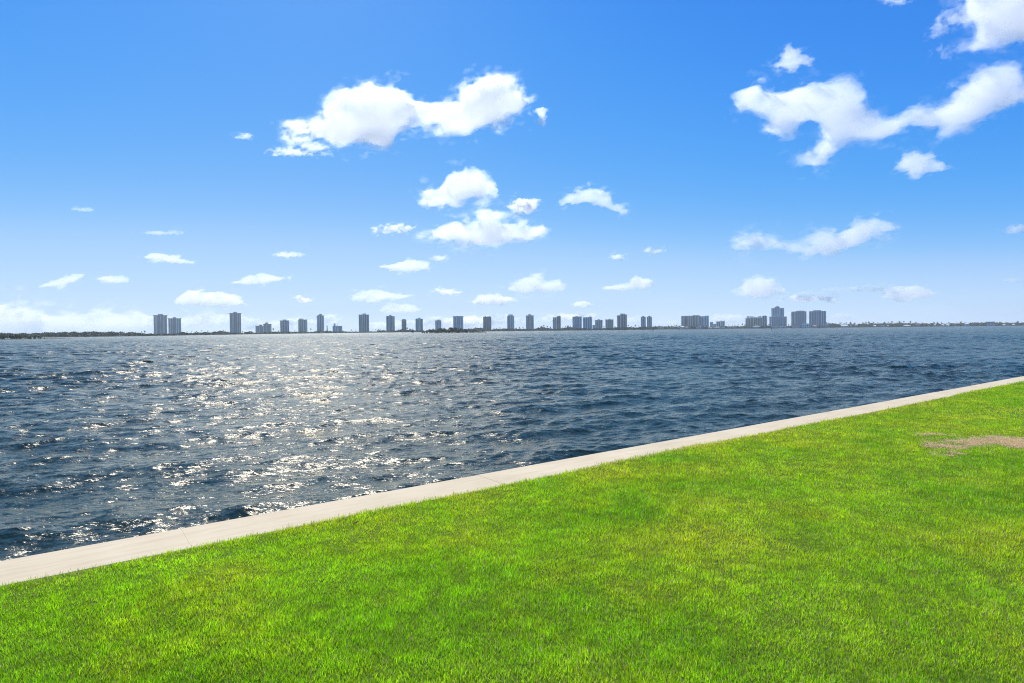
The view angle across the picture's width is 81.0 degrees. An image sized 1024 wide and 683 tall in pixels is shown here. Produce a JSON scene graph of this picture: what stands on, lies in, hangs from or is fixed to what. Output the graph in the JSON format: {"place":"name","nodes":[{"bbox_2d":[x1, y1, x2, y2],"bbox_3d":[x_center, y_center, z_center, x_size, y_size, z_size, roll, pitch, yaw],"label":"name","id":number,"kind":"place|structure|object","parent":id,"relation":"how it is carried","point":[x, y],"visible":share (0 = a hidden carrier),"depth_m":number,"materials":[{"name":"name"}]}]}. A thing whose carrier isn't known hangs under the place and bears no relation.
{"place":"outdoors","nodes":[
{"label":"outdoors","id":0,"kind":"place"},
{"bbox_2d":[0,338,71,339],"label":"island ground","id":1,"kind":"structure","parent":0,"point":[55,338],"depth_m":513.21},
{"bbox_2d":[153,314,167,333],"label":"apartment tower","id":2,"kind":"structure","parent":0,"point":[160,323],"depth_m":1969.63,"materials":[{"name":"grey concrete"}]},
{"bbox_2d":[168,317,181,333],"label":"apartment tower","id":3,"kind":"structure","parent":0,"point":[174,323],"depth_m":1980.30,"materials":[{"name":"grey concrete"}]},
{"bbox_2d":[229,312,241,332],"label":"apartment tower","id":4,"kind":"structure","parent":0,"point":[235,321],"depth_m":1970.79,"materials":[{"name":"grey concrete"}]},
{"bbox_2d":[255,325,262,332],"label":"apartment tower","id":5,"kind":"structure","parent":0,"point":[259,329],"depth_m":1968.14,"materials":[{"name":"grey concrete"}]},
{"bbox_2d":[263,322,271,332],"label":"apartment tower","id":6,"kind":"structure","parent":0,"point":[267,327],"depth_m":1968.68,"materials":[{"name":"beige paint"}]},
{"bbox_2d":[280,320,288,331],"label":"apartment tower","id":7,"kind":"structure","parent":0,"point":[284,325],"depth_m":1971.46,"materials":[{"name":"grey concrete"}]},
{"bbox_2d":[298,318,306,331],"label":"apartment tower","id":8,"kind":"structure","parent":0,"point":[302,325],"depth_m":1971.67,"materials":[{"name":"beige paint"}]},
{"bbox_2d":[317,314,323,330],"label":"apartment tower","id":9,"kind":"structure","parent":0,"point":[320,321],"depth_m":1973.53,"materials":[{"name":"grey paint"}]},
{"bbox_2d":[333,324,341,330],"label":"apartment tower","id":10,"kind":"structure","parent":0,"point":[337,328],"depth_m":1970.94,"materials":[{"name":"beige paint"}]},
{"bbox_2d":[359,313,368,331],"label":"apartment tower","id":11,"kind":"structure","parent":0,"point":[364,322],"depth_m":1970.29,"materials":[{"name":"grey concrete"}]},
{"bbox_2d":[386,315,394,330],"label":"apartment tower","id":12,"kind":"structure","parent":0,"point":[390,322],"depth_m":1971.48,"materials":[{"name":"concrete"}]},
{"bbox_2d":[402,319,405,329],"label":"apartment tower","id":13,"kind":"structure","parent":0,"point":[403,324],"depth_m":1976.05,"materials":[{"name":"grey concrete"}]},
{"bbox_2d":[415,318,422,330],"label":"apartment tower","id":14,"kind":"structure","parent":0,"point":[419,323],"depth_m":1972.40,"materials":[{"name":"grey concrete"}]},
{"bbox_2d":[435,320,440,329],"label":"apartment tower","id":15,"kind":"structure","parent":0,"point":[437,324],"depth_m":1972.98,"materials":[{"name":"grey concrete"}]},
{"bbox_2d":[453,316,463,329],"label":"apartment tower","id":16,"kind":"structure","parent":0,"point":[458,322],"depth_m":1969.62,"materials":[{"name":"grey paint"}]},
{"bbox_2d":[483,316,490,329],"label":"apartment tower","id":17,"kind":"structure","parent":0,"point":[486,322],"depth_m":1971.47,"materials":[{"name":"grey concrete"}]},
{"bbox_2d":[507,314,513,328],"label":"apartment tower","id":18,"kind":"structure","parent":0,"point":[510,321],"depth_m":1972.28,"materials":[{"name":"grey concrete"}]},
{"bbox_2d":[0,326,1023,560],"bbox_3d":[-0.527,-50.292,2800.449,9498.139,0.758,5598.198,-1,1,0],"label":"water","id":19,"kind":"structure","parent":0,"point":[107,439],"depth_m":28.60,"materials":[{"name":"blue liquid"}]},
{"bbox_2d":[0,380,1023,682],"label":"lawn ground","id":20,"kind":"structure","parent":0,"point":[578,599],"depth_m":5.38,"materials":[{"name":"green plant"}]},
{"bbox_2d":[0,376,1023,585],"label":"seawall","id":21,"kind":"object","parent":20,"relation":"on","point":[15,570],"visible":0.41,"depth_m":8.21,"materials":[{"name":"concrete"}]},
{"bbox_2d":[0,0,1023,333],"label":"sky","id":22,"kind":"structure","parent":0,"point":[198,162],"materials":[{"name":"blue"}]},
{"bbox_2d":[23,325,1023,337],"bbox_3d":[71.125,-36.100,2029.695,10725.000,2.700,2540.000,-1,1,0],"label":"shore land","id":23,"kind":"structure","parent":0,"point":[471,331],"depth_m":1726.51,"materials":[{"name":"green plant"}]},
{"bbox_2d":[0,331,153,336],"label":"treeline","id":24,"kind":"object","parent":23,"relation":"on","point":[73,333],"visible":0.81,"depth_m":876.85,"materials":[{"name":"green plant"}]},
{"bbox_2d":[142,330,375,334],"bbox_3d":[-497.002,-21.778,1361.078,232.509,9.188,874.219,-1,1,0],"label":"treeline","id":25,"kind":"object","parent":23,"relation":"on","point":[215,332],"visible":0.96,"depth_m":1280.59,"materials":[{"name":"green plant"}]},
{"bbox_2d":[377,327,645,331],"bbox_3d":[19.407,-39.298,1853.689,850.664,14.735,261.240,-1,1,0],"label":"treeline","id":26,"kind":"object","parent":23,"relation":"on","point":[540,328],"visible":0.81,"depth_m":1882.46,"materials":[{"name":"green plant"}]},
{"bbox_2d":[595,319,602,328],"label":"apartment tower","id":27,"kind":"structure","parent":23,"relation":"on","point":[598,323],"depth_m":1972.87,"materials":[{"name":"beige paint"}]},
{"bbox_2d":[605,319,613,327],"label":"apartment tower","id":28,"kind":"structure","parent":23,"relation":"on","point":[608,323],"depth_m":1972.49,"materials":[{"name":"beige paint"}]},
{"bbox_2d":[617,315,619,327],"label":"apartment tower","id":29,"kind":"structure","parent":23,"relation":"on","point":[618,320],"depth_m":1972.71,"materials":[{"name":"concrete"}]},
{"bbox_2d":[641,316,645,326],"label":"apartment tower","id":30,"kind":"structure","parent":23,"relation":"on","point":[643,321],"depth_m":1974.81,"materials":[{"name":"grey concrete"}]},
{"bbox_2d":[647,316,651,327],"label":"apartment tower","id":31,"kind":"structure","parent":23,"relation":"on","point":[649,321],"depth_m":1974.65,"materials":[{"name":"grey concrete"}]},
{"bbox_2d":[681,316,691,326],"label":"apartment tower","id":32,"kind":"structure","parent":23,"relation":"on","point":[686,320],"depth_m":1970.79,"materials":[{"name":"beige paint"}]},
{"bbox_2d":[692,315,699,326],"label":"apartment tower","id":33,"kind":"structure","parent":23,"relation":"on","point":[695,320],"depth_m":1966.08,"materials":[{"name":"grey concrete"}]},
{"bbox_2d":[700,316,708,327],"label":"apartment tower","id":34,"kind":"structure","parent":23,"relation":"on","point":[704,321],"depth_m":1969.75,"materials":[{"name":"grey paint"}]},
{"bbox_2d":[716,321,720,326],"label":"apartment tower","id":35,"kind":"structure","parent":23,"relation":"on","point":[718,323],"depth_m":1974.17,"materials":[{"name":"beige paint"}]},
{"bbox_2d":[745,316,755,327],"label":"apartment tower","id":36,"kind":"structure","parent":23,"relation":"on","point":[750,320],"depth_m":1970.79,"materials":[{"name":"beige paint"}]},
{"bbox_2d":[755,316,761,326],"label":"apartment tower","id":37,"kind":"structure","parent":23,"relation":"on","point":[758,320],"depth_m":1972.39,"materials":[{"name":"beige paint"}]},
{"bbox_2d":[762,316,766,326],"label":"apartment tower","id":38,"kind":"structure","parent":23,"relation":"on","point":[764,321],"depth_m":1969.26,"materials":[{"name":"grey concrete"}]},
{"bbox_2d":[771,306,783,326],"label":"apartment tower","id":39,"kind":"structure","parent":23,"relation":"on","point":[777,315],"depth_m":1977.71,"materials":[{"name":"white paint"}]},
{"bbox_2d":[791,312,794,325],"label":"apartment tower","id":40,"kind":"structure","parent":23,"relation":"on","point":[792,318],"depth_m":1974.77,"materials":[{"name":"beige paint"}]},
{"bbox_2d":[795,311,805,325],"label":"apartment tower","id":41,"kind":"structure","parent":23,"relation":"on","point":[800,318],"depth_m":1969.59,"materials":[{"name":"grey concrete"}]},
{"bbox_2d":[801,323,810,327],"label":"shore house","id":42,"kind":"structure","parent":23,"relation":"on","point":[805,325],"depth_m":1947.27,"materials":[{"name":"white paint"}]},
{"bbox_2d":[809,310,825,326],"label":"apartment tower","id":43,"kind":"structure","parent":23,"relation":"on","point":[816,317],"depth_m":1968.35,"materials":[{"name":"grey concrete"}]},
{"bbox_2d":[645,322,1023,328],"bbox_3d":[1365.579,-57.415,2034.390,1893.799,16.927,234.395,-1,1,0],"label":"treeline","id":44,"kind":"object","parent":23,"relation":"on","point":[880,324],"visible":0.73,"depth_m":1993.11,"materials":[{"name":"green plant"}]},
{"bbox_2d":[986,322,994,325],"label":"shore house","id":45,"kind":"structure","parent":23,"relation":"on","point":[990,323],"depth_m":2000.31,"materials":[{"name":"grey concrete"}]},
{"bbox_2d":[526,314,533,328],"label":"apartment tower","id":46,"kind":"structure","parent":0,"point":[529,321],"depth_m":1971.93,"materials":[{"name":"grey concrete"}]},
{"bbox_2d":[553,317,555,328],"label":"apartment tower","id":47,"kind":"structure","parent":0,"point":[554,322],"depth_m":1973.44,"materials":[{"name":"beige paint"}]},
{"bbox_2d":[556,316,560,328],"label":"apartment tower","id":48,"kind":"structure","parent":0,"point":[558,319],"depth_m":1969.16,"materials":[{"name":"concrete"}]},
{"bbox_2d":[572,316,581,327],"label":"apartment tower","id":49,"kind":"structure","parent":0,"point":[577,321],"depth_m":1970.98,"materials":[{"name":"white paint"}]},
{"bbox_2d":[583,316,591,329],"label":"apartment tower","id":50,"kind":"structure","parent":0,"point":[587,322],"depth_m":1970.77,"materials":[{"name":"white paint"}]},
{"bbox_2d":[620,314,626,327],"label":"apartment tower","id":51,"kind":"structure","parent":0,"point":[623,320],"depth_m":1973.41,"materials":[{"name":"concrete"}]}
]}

